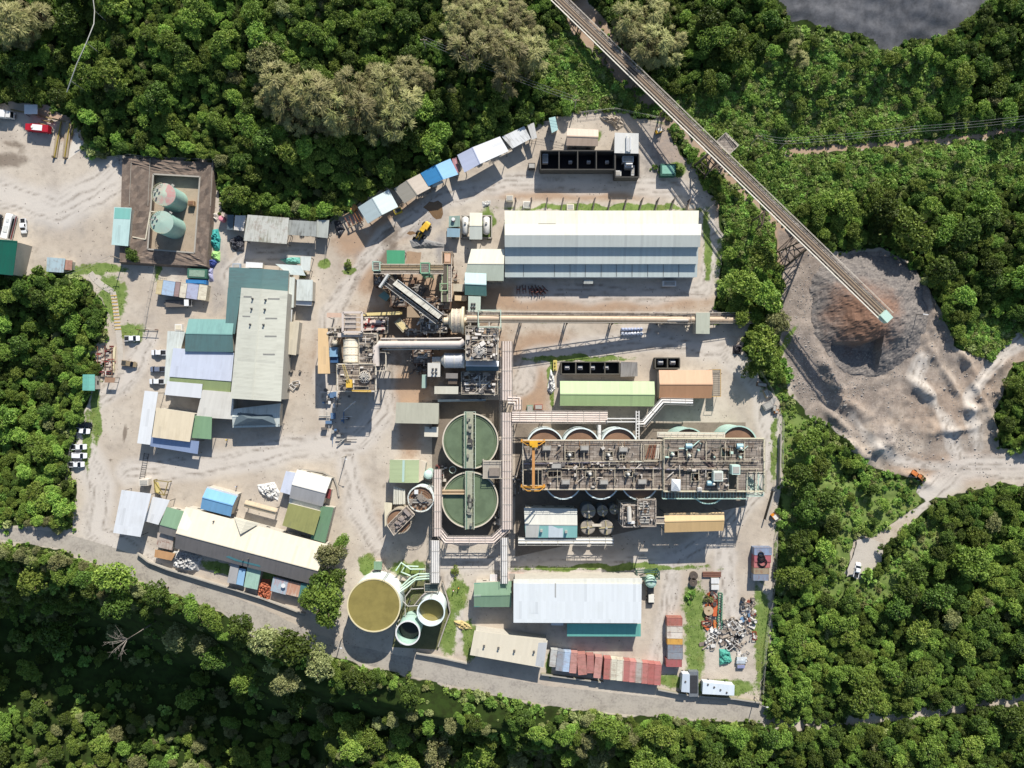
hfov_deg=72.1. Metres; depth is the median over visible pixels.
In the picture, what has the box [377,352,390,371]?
pipe tower
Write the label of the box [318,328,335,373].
mill walk roof
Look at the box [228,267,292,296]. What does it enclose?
stores building
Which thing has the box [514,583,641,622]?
refinery
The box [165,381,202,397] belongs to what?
bright canopy
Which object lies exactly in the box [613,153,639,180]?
transformer bays
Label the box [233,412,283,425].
porch roof
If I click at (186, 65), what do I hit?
broadleaf tree
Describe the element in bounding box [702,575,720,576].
rusty beam
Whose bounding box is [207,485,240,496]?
white verge roof
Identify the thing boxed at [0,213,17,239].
bus
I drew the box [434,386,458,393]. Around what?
cream pump roof
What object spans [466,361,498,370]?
pump gallery roof
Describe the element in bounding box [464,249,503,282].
warehouse annex
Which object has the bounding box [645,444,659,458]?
timber stack
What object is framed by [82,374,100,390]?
weigh hut
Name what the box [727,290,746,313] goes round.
broadleaf tree
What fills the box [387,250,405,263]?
crusher shed
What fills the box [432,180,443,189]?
grey flap roof
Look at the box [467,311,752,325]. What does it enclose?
transfer conveyor
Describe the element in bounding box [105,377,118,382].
fuel hut
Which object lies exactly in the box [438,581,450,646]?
tank yard wall
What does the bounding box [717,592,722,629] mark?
green truss
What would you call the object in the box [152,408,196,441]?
cream hall
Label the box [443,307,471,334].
sag mill
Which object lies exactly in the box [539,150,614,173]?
transformer bays
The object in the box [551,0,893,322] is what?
overland conveyor
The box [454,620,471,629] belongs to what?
stone heap
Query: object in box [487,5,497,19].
bamboo clump
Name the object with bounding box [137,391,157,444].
long canopy
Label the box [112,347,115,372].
timber beam
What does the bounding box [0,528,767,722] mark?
road
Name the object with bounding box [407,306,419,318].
feed canopy
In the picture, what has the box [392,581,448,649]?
tank yard floor
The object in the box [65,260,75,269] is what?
rusty hut
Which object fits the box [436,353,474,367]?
regrind mill
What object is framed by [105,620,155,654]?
bare tree
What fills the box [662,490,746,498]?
lattice walkway
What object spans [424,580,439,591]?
valve platform
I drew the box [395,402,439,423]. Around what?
control room
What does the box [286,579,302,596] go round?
terracotta shack
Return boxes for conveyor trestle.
[690,132,738,178]
[776,235,806,266]
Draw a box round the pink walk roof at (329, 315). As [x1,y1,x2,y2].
[327,313,347,319]
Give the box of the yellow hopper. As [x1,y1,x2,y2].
[153,479,170,495]
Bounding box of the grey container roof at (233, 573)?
[227,563,241,583]
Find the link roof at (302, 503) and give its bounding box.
[289,498,320,509]
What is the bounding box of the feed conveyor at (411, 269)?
[374,264,443,275]
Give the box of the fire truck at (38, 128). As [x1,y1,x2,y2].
[25,123,52,134]
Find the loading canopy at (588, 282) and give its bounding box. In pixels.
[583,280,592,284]
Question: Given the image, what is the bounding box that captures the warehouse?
[505,197,700,277]
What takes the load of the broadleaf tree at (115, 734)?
on the ground at (54, 202)
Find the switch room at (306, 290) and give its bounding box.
[296,279,315,301]
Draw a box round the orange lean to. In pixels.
[154,548,176,560]
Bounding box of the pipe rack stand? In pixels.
[343,212,357,227]
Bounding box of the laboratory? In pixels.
[470,625,547,667]
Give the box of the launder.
[657,432,724,437]
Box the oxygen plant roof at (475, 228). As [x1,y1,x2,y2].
[469,213,482,239]
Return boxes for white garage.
[145,495,175,524]
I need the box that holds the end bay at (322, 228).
[316,220,331,238]
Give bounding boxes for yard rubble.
[0,118,777,709]
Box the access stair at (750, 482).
[745,468,763,496]
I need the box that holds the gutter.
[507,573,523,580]
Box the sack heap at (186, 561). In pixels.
[173,551,201,570]
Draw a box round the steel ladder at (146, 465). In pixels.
[139,453,148,478]
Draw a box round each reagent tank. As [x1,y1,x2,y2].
[579,517,594,533]
[580,501,595,517]
[595,502,607,515]
[597,517,612,534]
[607,502,618,513]
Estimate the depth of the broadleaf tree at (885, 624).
237.28 m
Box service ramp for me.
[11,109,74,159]
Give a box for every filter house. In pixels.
[468,296,480,311]
[474,578,510,606]
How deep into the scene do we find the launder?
229.15 m
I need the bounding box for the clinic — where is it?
[159,507,184,536]
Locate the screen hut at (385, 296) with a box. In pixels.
[378,292,390,300]
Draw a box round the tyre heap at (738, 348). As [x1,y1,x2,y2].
[732,344,742,354]
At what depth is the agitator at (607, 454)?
228.55 m
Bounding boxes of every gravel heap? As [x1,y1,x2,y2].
[257,482,279,499]
[410,237,445,247]
[411,284,427,296]
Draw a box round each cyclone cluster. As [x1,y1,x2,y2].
[358,371,370,382]
[472,343,486,357]
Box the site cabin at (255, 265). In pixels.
[246,262,264,268]
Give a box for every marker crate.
[756,382,767,386]
[761,400,773,410]
[762,388,770,397]
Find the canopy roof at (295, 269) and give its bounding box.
[276,264,307,276]
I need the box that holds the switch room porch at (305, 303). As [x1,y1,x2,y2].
[296,301,313,305]
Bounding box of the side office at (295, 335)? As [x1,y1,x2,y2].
[288,321,301,354]
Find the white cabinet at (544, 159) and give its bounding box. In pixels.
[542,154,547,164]
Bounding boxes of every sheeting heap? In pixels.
[229,235,244,251]
[334,220,344,236]
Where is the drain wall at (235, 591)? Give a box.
[139,556,304,615]
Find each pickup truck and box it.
[19,218,27,233]
[69,461,84,467]
[71,444,86,449]
[76,427,90,433]
[121,360,136,366]
[124,335,139,341]
[149,378,163,384]
[150,366,164,372]
[151,349,165,355]
[852,562,860,577]
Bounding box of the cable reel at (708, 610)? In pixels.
[703,606,712,615]
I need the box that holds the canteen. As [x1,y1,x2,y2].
[197,390,237,418]
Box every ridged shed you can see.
[358,190,397,225]
[394,174,430,205]
[421,159,457,188]
[457,137,507,175]
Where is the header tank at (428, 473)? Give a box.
[424,468,432,478]
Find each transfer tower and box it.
[372,261,382,271]
[420,262,433,278]
[440,283,448,291]
[442,251,453,266]
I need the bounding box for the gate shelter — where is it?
[24,105,39,116]
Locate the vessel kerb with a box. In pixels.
[461,215,491,238]
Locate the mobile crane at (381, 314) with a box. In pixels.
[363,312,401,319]
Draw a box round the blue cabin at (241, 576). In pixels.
[236,567,246,585]
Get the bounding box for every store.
[164,331,184,383]
[169,348,234,380]
[234,215,246,230]
[244,215,289,245]
[280,471,295,494]
[419,460,426,481]
[560,381,654,405]
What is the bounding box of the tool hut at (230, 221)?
[227,215,234,229]
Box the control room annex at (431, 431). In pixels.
[424,427,438,436]
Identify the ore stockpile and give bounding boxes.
[809,251,927,376]
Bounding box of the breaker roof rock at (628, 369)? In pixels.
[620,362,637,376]
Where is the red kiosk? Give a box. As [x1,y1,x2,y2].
[325,489,332,498]
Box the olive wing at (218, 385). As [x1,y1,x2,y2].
[169,377,231,391]
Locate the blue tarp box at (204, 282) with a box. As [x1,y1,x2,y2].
[186,279,208,284]
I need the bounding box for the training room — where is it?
[289,469,332,506]
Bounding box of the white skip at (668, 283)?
[662,281,675,286]
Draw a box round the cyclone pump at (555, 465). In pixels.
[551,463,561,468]
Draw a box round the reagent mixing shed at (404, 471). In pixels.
[389,459,419,482]
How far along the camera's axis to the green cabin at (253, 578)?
238.91 m
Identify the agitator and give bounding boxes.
[566,451,572,457]
[604,452,611,457]
[669,451,674,456]
[684,451,691,458]
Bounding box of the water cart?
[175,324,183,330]
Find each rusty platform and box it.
[373,274,388,287]
[391,290,407,307]
[404,327,424,337]
[412,350,432,365]
[424,296,451,310]
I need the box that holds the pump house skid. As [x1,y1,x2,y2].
[659,164,675,177]
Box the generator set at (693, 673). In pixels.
[688,669,697,696]
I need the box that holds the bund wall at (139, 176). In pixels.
[119,158,216,268]
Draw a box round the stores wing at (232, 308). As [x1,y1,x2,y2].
[225,288,240,333]
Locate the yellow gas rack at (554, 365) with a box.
[553,360,556,370]
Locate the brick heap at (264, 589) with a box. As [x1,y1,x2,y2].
[258,579,271,600]
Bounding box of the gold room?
[657,369,720,397]
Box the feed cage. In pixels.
[338,311,366,336]
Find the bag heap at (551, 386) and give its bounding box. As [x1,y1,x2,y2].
[547,369,554,393]
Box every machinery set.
[319,388,356,445]
[327,326,340,336]
[337,366,376,388]
[358,334,376,362]
[390,274,423,285]
[410,328,447,337]
[410,364,427,374]
[416,311,448,334]
[436,463,448,481]
[458,371,499,395]
[464,322,498,359]
[493,511,500,524]
[498,348,500,387]
[511,470,521,495]
[529,444,633,461]
[546,469,661,487]
[547,458,659,470]
[622,506,638,526]
[637,500,655,526]
[665,440,758,460]
[665,462,728,492]
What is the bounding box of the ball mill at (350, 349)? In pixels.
[343,337,358,362]
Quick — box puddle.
[423,201,442,218]
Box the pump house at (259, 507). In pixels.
[244,499,279,514]
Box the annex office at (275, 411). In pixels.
[232,403,283,427]
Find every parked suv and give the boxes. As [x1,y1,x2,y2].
[0,214,3,229]
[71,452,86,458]
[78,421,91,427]
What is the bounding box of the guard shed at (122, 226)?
[111,207,133,245]
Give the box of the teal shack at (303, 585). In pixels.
[298,582,308,597]
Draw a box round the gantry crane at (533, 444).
[521,439,544,490]
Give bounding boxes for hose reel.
[689,571,697,579]
[689,578,696,585]
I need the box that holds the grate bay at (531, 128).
[527,123,536,139]
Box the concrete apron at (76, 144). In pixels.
[67,132,82,159]
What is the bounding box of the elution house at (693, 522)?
[660,508,724,532]
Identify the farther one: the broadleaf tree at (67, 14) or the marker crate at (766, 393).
the marker crate at (766, 393)
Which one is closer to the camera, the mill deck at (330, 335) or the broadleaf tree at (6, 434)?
the mill deck at (330, 335)
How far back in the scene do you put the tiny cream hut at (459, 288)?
237.12 m
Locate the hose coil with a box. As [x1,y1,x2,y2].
[758,552,766,566]
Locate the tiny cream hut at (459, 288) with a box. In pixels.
[453,284,463,292]
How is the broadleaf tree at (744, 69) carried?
on the ground at (54, 202)
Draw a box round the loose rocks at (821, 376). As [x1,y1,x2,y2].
[781,249,1011,477]
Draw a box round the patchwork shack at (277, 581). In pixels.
[270,575,289,594]
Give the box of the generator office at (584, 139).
[566,128,597,149]
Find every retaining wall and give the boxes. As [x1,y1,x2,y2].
[763,491,774,519]
[778,434,781,484]
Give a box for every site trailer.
[680,670,689,692]
[701,679,734,695]
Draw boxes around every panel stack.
[710,577,718,583]
[711,584,718,589]
[736,656,746,660]
[736,660,745,663]
[736,664,744,667]
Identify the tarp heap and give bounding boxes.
[208,267,213,280]
[209,260,217,266]
[211,229,220,250]
[211,251,219,260]
[213,213,218,220]
[280,257,299,263]
[719,649,731,664]
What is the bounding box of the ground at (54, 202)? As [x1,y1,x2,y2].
[0,0,1023,767]
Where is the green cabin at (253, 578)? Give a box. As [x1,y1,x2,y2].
[244,567,262,589]
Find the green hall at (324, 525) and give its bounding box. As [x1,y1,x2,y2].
[310,505,335,542]
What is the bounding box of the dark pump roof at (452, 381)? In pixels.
[448,379,456,383]
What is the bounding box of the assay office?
[185,319,236,351]
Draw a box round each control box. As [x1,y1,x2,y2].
[711,470,722,480]
[729,464,739,474]
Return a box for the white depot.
[113,488,154,536]
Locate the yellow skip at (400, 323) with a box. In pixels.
[394,318,408,332]
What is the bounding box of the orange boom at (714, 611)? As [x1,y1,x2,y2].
[712,605,716,627]
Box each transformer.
[624,162,632,169]
[657,360,662,364]
[669,360,674,364]
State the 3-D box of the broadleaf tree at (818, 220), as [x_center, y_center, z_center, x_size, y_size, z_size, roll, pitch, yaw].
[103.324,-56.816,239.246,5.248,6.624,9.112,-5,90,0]
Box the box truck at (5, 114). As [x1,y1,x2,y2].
[0,109,15,119]
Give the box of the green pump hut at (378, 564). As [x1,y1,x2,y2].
[374,560,382,569]
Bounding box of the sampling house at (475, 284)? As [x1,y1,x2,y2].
[465,273,486,296]
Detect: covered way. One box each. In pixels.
[289,277,296,307]
[291,310,294,321]
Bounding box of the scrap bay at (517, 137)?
[502,126,530,148]
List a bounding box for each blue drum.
[685,444,692,448]
[706,481,713,485]
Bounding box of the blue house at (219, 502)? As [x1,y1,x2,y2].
[200,488,239,515]
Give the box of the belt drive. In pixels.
[661,314,691,324]
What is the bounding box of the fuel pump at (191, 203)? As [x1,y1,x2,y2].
[188,201,195,206]
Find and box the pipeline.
[66,0,106,91]
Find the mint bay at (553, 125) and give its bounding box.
[549,117,557,135]
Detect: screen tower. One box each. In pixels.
[616,498,639,526]
[632,496,655,526]
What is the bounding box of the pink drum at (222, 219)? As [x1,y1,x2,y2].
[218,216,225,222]
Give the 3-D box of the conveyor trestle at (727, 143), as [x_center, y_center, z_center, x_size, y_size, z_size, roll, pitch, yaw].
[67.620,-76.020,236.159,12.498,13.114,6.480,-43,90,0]
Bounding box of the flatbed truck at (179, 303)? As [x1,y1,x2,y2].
[164,299,192,306]
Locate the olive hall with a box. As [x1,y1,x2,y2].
[282,503,320,534]
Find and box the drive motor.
[329,339,342,364]
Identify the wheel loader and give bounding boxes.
[412,221,431,239]
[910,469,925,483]
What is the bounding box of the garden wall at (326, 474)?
[299,468,339,496]
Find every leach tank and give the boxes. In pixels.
[527,426,562,462]
[543,460,581,499]
[562,426,599,464]
[582,465,618,499]
[600,426,637,464]
[619,461,657,499]
[664,426,705,464]
[686,464,722,504]
[711,424,757,457]
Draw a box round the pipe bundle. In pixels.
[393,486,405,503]
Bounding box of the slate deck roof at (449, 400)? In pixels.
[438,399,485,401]
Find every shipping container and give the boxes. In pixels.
[155,280,164,295]
[161,280,175,296]
[174,282,180,296]
[179,282,187,298]
[186,283,200,300]
[197,284,210,300]
[549,646,557,666]
[555,648,564,670]
[562,648,570,671]
[569,649,577,672]
[577,650,586,674]
[586,652,593,672]
[592,653,602,677]
[602,655,610,679]
[610,656,617,679]
[616,657,623,680]
[622,657,629,681]
[628,658,636,681]
[635,659,642,682]
[641,659,648,683]
[647,660,654,684]
[654,661,661,684]
[664,656,681,666]
[665,615,682,626]
[665,626,682,631]
[665,631,682,638]
[666,638,682,644]
[666,644,682,651]
[666,650,682,659]
[750,572,768,580]
[751,546,771,554]
[751,553,770,562]
[751,559,769,567]
[751,566,768,573]
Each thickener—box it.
[442,412,498,468]
[442,470,497,529]
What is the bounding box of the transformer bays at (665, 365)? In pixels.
[653,357,679,368]
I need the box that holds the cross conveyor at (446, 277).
[441,252,451,302]
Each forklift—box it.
[655,127,664,134]
[770,513,778,521]
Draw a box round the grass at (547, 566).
[67,204,778,693]
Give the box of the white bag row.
[621,327,642,335]
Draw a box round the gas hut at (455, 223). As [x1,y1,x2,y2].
[449,216,459,227]
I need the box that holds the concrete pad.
[847,538,882,575]
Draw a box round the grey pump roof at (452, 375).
[446,373,457,378]
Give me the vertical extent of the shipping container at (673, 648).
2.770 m
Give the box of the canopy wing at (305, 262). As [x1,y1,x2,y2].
[301,256,313,271]
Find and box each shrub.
[0,0,1023,767]
[0,0,1023,767]
[344,259,351,272]
[686,590,695,604]
[703,595,712,603]
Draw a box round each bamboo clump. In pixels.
[0,0,38,42]
[0,17,18,45]
[0,41,16,51]
[10,40,25,50]
[16,0,29,11]
[18,19,45,43]
[18,35,34,50]
[22,1,54,29]
[22,31,34,42]
[29,20,43,38]
[251,82,269,100]
[253,96,272,109]
[258,59,294,97]
[259,85,277,103]
[262,103,273,118]
[270,82,305,119]
[270,111,283,124]
[277,111,292,125]
[277,111,296,131]
[280,72,301,87]
[283,114,307,137]
[286,102,297,117]
[288,69,323,111]
[297,119,313,134]
[299,73,335,116]
[299,107,320,126]
[307,121,321,139]
[313,118,325,132]
[318,87,357,128]
[319,117,337,136]
[323,126,337,135]
[327,109,354,138]
[333,64,373,104]
[335,105,348,115]
[336,91,376,129]
[338,82,354,96]
[349,116,359,130]
[349,124,357,133]
[350,116,366,127]
[353,71,368,91]
[354,107,367,122]
[354,120,369,135]
[355,83,365,92]
[358,92,384,117]
[359,77,375,91]
[363,126,386,146]
[364,62,376,79]
[365,61,409,107]
[367,111,393,132]
[369,63,386,76]
[376,104,417,141]
[382,81,399,104]
[383,83,423,118]
[389,64,404,82]
[393,55,418,84]
[402,63,427,87]
[411,59,426,75]
[418,65,434,83]
[420,74,434,90]
[437,29,459,49]
[438,14,455,31]
[441,0,458,12]
[443,3,466,25]
[446,14,465,31]
[446,19,463,35]
[447,28,490,71]
[452,0,467,9]
[456,17,468,33]
[459,0,479,7]
[460,9,476,33]
[463,18,480,35]
[467,2,489,30]
[468,25,507,61]
[476,10,485,23]
[476,13,487,30]
[480,5,494,19]
[481,0,493,9]
[481,0,499,7]
[481,14,494,21]
[486,11,498,23]
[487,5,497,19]
[487,23,497,40]
[487,38,501,57]
[488,24,505,37]
[488,57,500,69]
[491,36,528,80]
[492,70,522,99]
[493,0,507,6]
[494,4,501,14]
[494,7,506,23]
[497,12,521,31]
[497,28,520,58]
[498,3,513,14]
[499,23,509,33]
[502,67,510,82]
[503,0,515,18]
[508,0,522,15]
[508,18,524,34]
[510,54,531,70]
[512,4,526,17]
[515,0,527,18]
[515,33,531,42]
[516,65,530,80]
[517,25,530,39]
[519,9,527,27]
[519,34,551,70]
[520,14,535,30]
[522,10,535,24]
[522,68,534,76]
[529,24,546,39]
[531,35,539,50]
[610,16,620,32]
[611,0,644,32]
[612,31,628,45]
[622,31,637,41]
[623,38,637,49]
[624,14,644,23]
[624,23,649,48]
[625,38,643,51]
[626,27,659,61]
[630,1,647,18]
[631,55,644,68]
[632,0,664,25]
[634,21,673,56]
[635,45,651,66]
[644,42,659,57]
[644,58,659,70]
[648,51,668,67]
[652,0,669,11]
[658,1,675,17]
[659,52,683,67]
[668,24,688,52]
[674,32,683,48]
[786,38,801,55]
[791,49,809,68]
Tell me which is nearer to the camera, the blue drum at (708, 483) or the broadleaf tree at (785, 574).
the blue drum at (708, 483)
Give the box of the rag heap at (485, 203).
[482,201,490,206]
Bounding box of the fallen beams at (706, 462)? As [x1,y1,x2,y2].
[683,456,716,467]
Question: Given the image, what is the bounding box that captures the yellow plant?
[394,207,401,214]
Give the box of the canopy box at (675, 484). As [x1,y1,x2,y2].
[670,478,680,490]
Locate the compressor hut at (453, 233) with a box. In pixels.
[447,228,459,238]
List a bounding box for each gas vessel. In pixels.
[462,217,468,234]
[483,217,489,234]
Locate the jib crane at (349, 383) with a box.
[342,364,370,391]
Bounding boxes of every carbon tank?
[386,504,414,535]
[407,482,433,511]
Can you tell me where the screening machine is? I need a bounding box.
[363,318,384,332]
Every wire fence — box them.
[116,154,211,160]
[143,265,156,324]
[579,108,659,118]
[760,371,783,486]
[762,531,777,693]
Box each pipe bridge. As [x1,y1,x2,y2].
[430,537,441,582]
[433,468,442,536]
[438,523,509,544]
[501,341,512,399]
[501,412,512,529]
[501,534,507,583]
[508,395,521,409]
[512,410,607,423]
[518,534,613,544]
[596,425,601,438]
[634,398,692,425]
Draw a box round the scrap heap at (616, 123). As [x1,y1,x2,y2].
[599,115,624,130]
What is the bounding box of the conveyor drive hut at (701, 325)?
[692,313,709,333]
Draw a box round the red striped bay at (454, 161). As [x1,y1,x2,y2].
[452,157,458,173]
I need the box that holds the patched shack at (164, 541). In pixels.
[157,533,175,549]
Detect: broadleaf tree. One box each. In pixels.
[0,0,1014,767]
[0,0,1023,767]
[0,0,1023,767]
[0,0,1023,767]
[0,0,1023,767]
[0,0,1023,767]
[0,0,1023,767]
[0,0,1023,767]
[0,49,13,70]
[0,286,20,302]
[0,312,11,332]
[0,343,18,361]
[0,388,5,401]
[0,404,19,429]
[0,425,12,446]
[0,715,12,741]
[0,743,12,767]
[5,53,32,79]
[7,333,31,355]
[10,74,34,102]
[10,425,29,443]
[16,565,49,596]
[16,659,41,681]
[25,481,42,501]
[26,434,59,462]
[29,289,51,307]
[30,353,47,369]
[30,697,48,717]
[32,721,47,734]
[33,492,51,512]
[34,0,53,12]
[34,384,54,401]
[36,403,54,420]
[41,762,56,767]
[44,285,80,316]
[44,590,61,604]
[46,87,68,106]
[46,312,64,331]
[46,744,64,761]
[47,551,66,570]
[49,567,68,585]
[51,501,77,517]
[54,0,82,35]
[56,631,72,651]
[56,711,72,725]
[61,311,81,340]
[64,734,79,755]
[66,587,84,604]
[67,62,105,88]
[71,44,92,61]
[72,569,93,589]
[77,108,98,124]
[79,580,98,600]
[81,764,93,767]
[82,711,99,726]
[88,734,112,753]
[90,720,108,737]
[92,751,111,766]
[96,0,131,14]
[98,57,127,91]
[99,593,132,619]
[106,624,122,644]
[106,724,125,742]
[109,32,127,50]
[115,740,132,755]
[127,755,147,767]
[137,25,158,41]
[143,80,169,113]
[145,578,172,606]
[148,758,168,767]
[154,28,181,50]
[162,622,187,651]
[173,40,194,62]
[174,56,196,75]
[175,687,204,710]
[178,8,203,32]
[181,759,198,767]
[182,0,214,20]
[182,593,199,622]
[188,634,218,655]
[190,736,207,753]
[196,603,222,633]
[199,644,228,670]
[207,111,230,132]
[208,38,222,61]
[213,28,239,48]
[220,716,240,728]
[221,182,258,204]
[227,612,253,641]
[227,744,250,765]
[228,152,252,171]
[230,663,256,695]
[233,689,248,703]
[236,111,256,139]
[236,134,256,150]
[239,0,264,25]
[240,97,261,117]
[242,164,262,184]
[244,19,265,47]
[245,41,284,78]
[252,127,278,157]
[260,122,280,135]
[269,668,300,695]
[271,124,288,147]
[275,137,297,165]
[282,689,311,717]
[289,62,304,85]
[294,20,326,44]
[295,134,316,158]
[298,585,316,609]
[305,642,334,682]
[309,568,327,589]
[314,544,348,568]
[315,200,332,217]
[315,703,332,726]
[326,567,346,588]
[330,0,353,7]
[333,10,353,30]
[335,138,356,156]
[338,719,354,741]
[339,154,354,173]
[339,739,365,761]
[341,48,358,66]
[344,668,375,692]
[349,730,365,743]
[352,174,373,190]
[355,726,382,750]
[356,27,376,48]
[356,748,374,761]
[363,5,391,31]
[370,55,388,69]
[376,156,395,186]
[385,748,408,761]
[391,9,420,30]
[391,733,412,748]
[398,125,425,148]
[398,682,420,707]
[399,42,421,65]
[399,749,419,767]
[412,92,434,121]
[420,128,443,163]
[423,736,452,767]
[428,119,452,144]
[429,96,446,117]
[454,747,473,767]
[467,715,481,732]
[471,743,495,767]
[482,111,497,131]
[483,103,508,118]
[485,751,507,767]
[486,73,501,94]
[489,80,511,114]
[507,752,527,767]
[510,737,531,751]
[514,105,530,125]
[515,708,531,727]
[526,725,548,741]
[551,753,573,767]
[554,728,574,746]
[560,750,578,766]
[588,751,611,767]
[589,715,630,743]
[602,6,623,26]
[629,742,658,767]
[643,724,679,750]
[645,9,672,37]
[651,67,668,89]
[651,760,678,767]
[660,62,677,77]
[695,24,736,55]
[696,5,725,30]
[701,751,729,767]
[702,68,719,97]
[708,0,733,8]
[714,29,750,62]
[714,72,731,89]
[721,754,739,767]
[724,265,760,296]
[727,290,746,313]
[727,727,750,749]
[729,57,754,79]
[732,751,759,767]
[735,305,751,327]
[741,359,765,378]
[746,241,775,270]
[751,280,783,314]
[753,37,768,54]
[754,740,772,764]
[757,725,780,747]
[758,10,783,29]
[761,308,791,336]
[766,356,785,383]
[768,655,787,677]
[772,728,792,749]
[773,566,813,588]
[779,681,796,711]
[782,463,813,484]
[785,623,806,654]
[786,527,810,557]
[793,497,822,524]
[794,674,814,707]
[795,426,823,454]
[796,481,819,499]
[810,204,825,228]
[812,450,831,482]
[812,487,844,511]
[812,536,836,564]
[822,734,840,748]
[823,745,840,762]
[825,514,842,539]
[826,613,858,634]
[826,664,852,684]
[830,188,858,220]
[834,760,849,767]
[838,594,860,615]
[838,629,859,645]
[847,648,874,664]
[847,674,880,715]
[848,659,868,691]
[861,750,888,767]
[866,197,900,225]
[868,181,885,203]
[872,671,888,689]
[874,614,893,632]
[878,656,902,684]
[878,736,899,757]
[885,593,912,620]
[890,681,907,694]
[892,577,919,603]
[901,559,928,582]
[901,670,921,693]
[906,616,931,644]
[911,660,933,674]
[913,729,944,761]
[916,196,942,216]
[917,668,936,691]
[919,583,957,609]
[925,255,958,284]
[934,214,957,247]
[941,608,962,630]
[944,762,958,767]
[946,731,962,751]
[948,239,967,263]
[950,87,972,106]
[950,216,981,251]
[952,285,976,305]
[952,595,971,612]
[954,61,977,92]
[956,638,975,659]
[959,735,984,758]
[963,189,1001,218]
[966,524,991,548]
[968,762,993,767]
[969,715,989,733]
[972,207,1000,235]
[972,610,990,631]
[973,682,994,700]
[975,53,993,79]
[980,257,1003,278]
[982,722,1001,749]
[983,272,1007,291]
[987,616,1003,637]
[989,71,1010,97]
[993,704,1023,733]
[997,98,1018,127]
[999,539,1023,555]
[1002,375,1023,392]
[1004,265,1023,289]
[1007,303,1023,320]
[1010,634,1023,654]
[1013,222,1023,236]
[1013,528,1023,546]
[1014,180,1023,194]
[1014,750,1023,766]
[1015,50,1023,65]
[1018,94,1023,109]
[1018,487,1023,504]
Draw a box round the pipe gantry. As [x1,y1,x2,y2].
[478,310,501,329]
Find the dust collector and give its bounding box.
[644,574,656,603]
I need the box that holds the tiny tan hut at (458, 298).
[455,295,466,301]
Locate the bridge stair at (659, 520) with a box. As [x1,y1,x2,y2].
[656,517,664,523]
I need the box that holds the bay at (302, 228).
[288,220,318,238]
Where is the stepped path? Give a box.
[88,271,123,373]
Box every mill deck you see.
[328,327,342,337]
[336,363,378,391]
[359,333,379,363]
[363,317,388,333]
[420,315,447,332]
[461,371,497,394]
[465,326,498,360]
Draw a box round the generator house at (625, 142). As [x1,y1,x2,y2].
[613,133,638,153]
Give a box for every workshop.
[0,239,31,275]
[230,288,294,400]
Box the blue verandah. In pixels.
[150,437,203,453]
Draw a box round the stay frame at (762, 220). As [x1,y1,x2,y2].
[751,210,764,229]
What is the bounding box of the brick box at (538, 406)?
[534,404,542,409]
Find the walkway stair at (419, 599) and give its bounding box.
[413,593,425,606]
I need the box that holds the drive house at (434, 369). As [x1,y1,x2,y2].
[428,363,441,376]
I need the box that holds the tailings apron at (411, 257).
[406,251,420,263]
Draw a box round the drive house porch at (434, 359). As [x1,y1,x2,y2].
[432,357,440,362]
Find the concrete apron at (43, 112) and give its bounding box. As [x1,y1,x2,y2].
[37,109,70,120]
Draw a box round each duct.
[373,339,464,366]
[380,337,463,340]
[382,347,464,351]
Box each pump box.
[542,445,550,450]
[561,479,569,484]
[580,445,588,450]
[599,479,607,484]
[618,447,627,451]
[637,479,646,483]
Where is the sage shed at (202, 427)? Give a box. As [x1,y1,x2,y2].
[191,416,215,438]
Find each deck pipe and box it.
[523,461,611,464]
[598,462,617,464]
[665,468,727,470]
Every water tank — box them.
[139,478,151,485]
[233,264,241,267]
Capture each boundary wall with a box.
[136,552,305,614]
[416,651,469,664]
[541,672,603,682]
[657,688,761,703]
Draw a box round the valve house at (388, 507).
[384,502,392,525]
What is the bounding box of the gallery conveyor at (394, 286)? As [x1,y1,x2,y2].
[379,274,442,323]
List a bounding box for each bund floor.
[151,176,198,251]
[432,400,498,540]
[515,422,745,556]
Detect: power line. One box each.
[423,36,575,101]
[790,126,912,143]
[916,116,1023,131]
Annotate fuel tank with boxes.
[149,210,185,238]
[151,182,187,212]
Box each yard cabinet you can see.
[506,195,512,201]
[523,201,529,207]
[528,163,534,169]
[567,204,573,210]
[687,204,694,210]
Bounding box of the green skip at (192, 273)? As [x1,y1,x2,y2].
[187,268,208,278]
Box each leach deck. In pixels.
[522,438,663,489]
[657,437,766,492]
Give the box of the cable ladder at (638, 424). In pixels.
[606,411,639,438]
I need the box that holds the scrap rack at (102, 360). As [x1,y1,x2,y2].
[95,344,115,375]
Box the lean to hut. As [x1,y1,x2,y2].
[46,257,66,272]
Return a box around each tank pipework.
[395,560,429,591]
[395,584,423,643]
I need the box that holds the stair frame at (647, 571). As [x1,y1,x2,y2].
[634,568,659,579]
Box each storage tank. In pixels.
[347,571,404,631]
[395,611,422,644]
[417,591,446,625]
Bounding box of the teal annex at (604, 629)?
[567,623,640,636]
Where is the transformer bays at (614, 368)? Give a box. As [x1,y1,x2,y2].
[560,361,619,374]
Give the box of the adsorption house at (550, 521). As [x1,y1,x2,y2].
[524,505,576,537]
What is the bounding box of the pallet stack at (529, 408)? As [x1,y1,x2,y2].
[527,405,532,411]
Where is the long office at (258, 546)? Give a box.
[175,506,329,583]
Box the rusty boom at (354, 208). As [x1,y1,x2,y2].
[350,204,363,222]
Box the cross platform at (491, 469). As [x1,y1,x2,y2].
[483,458,511,478]
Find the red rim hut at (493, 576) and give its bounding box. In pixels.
[490,573,497,580]

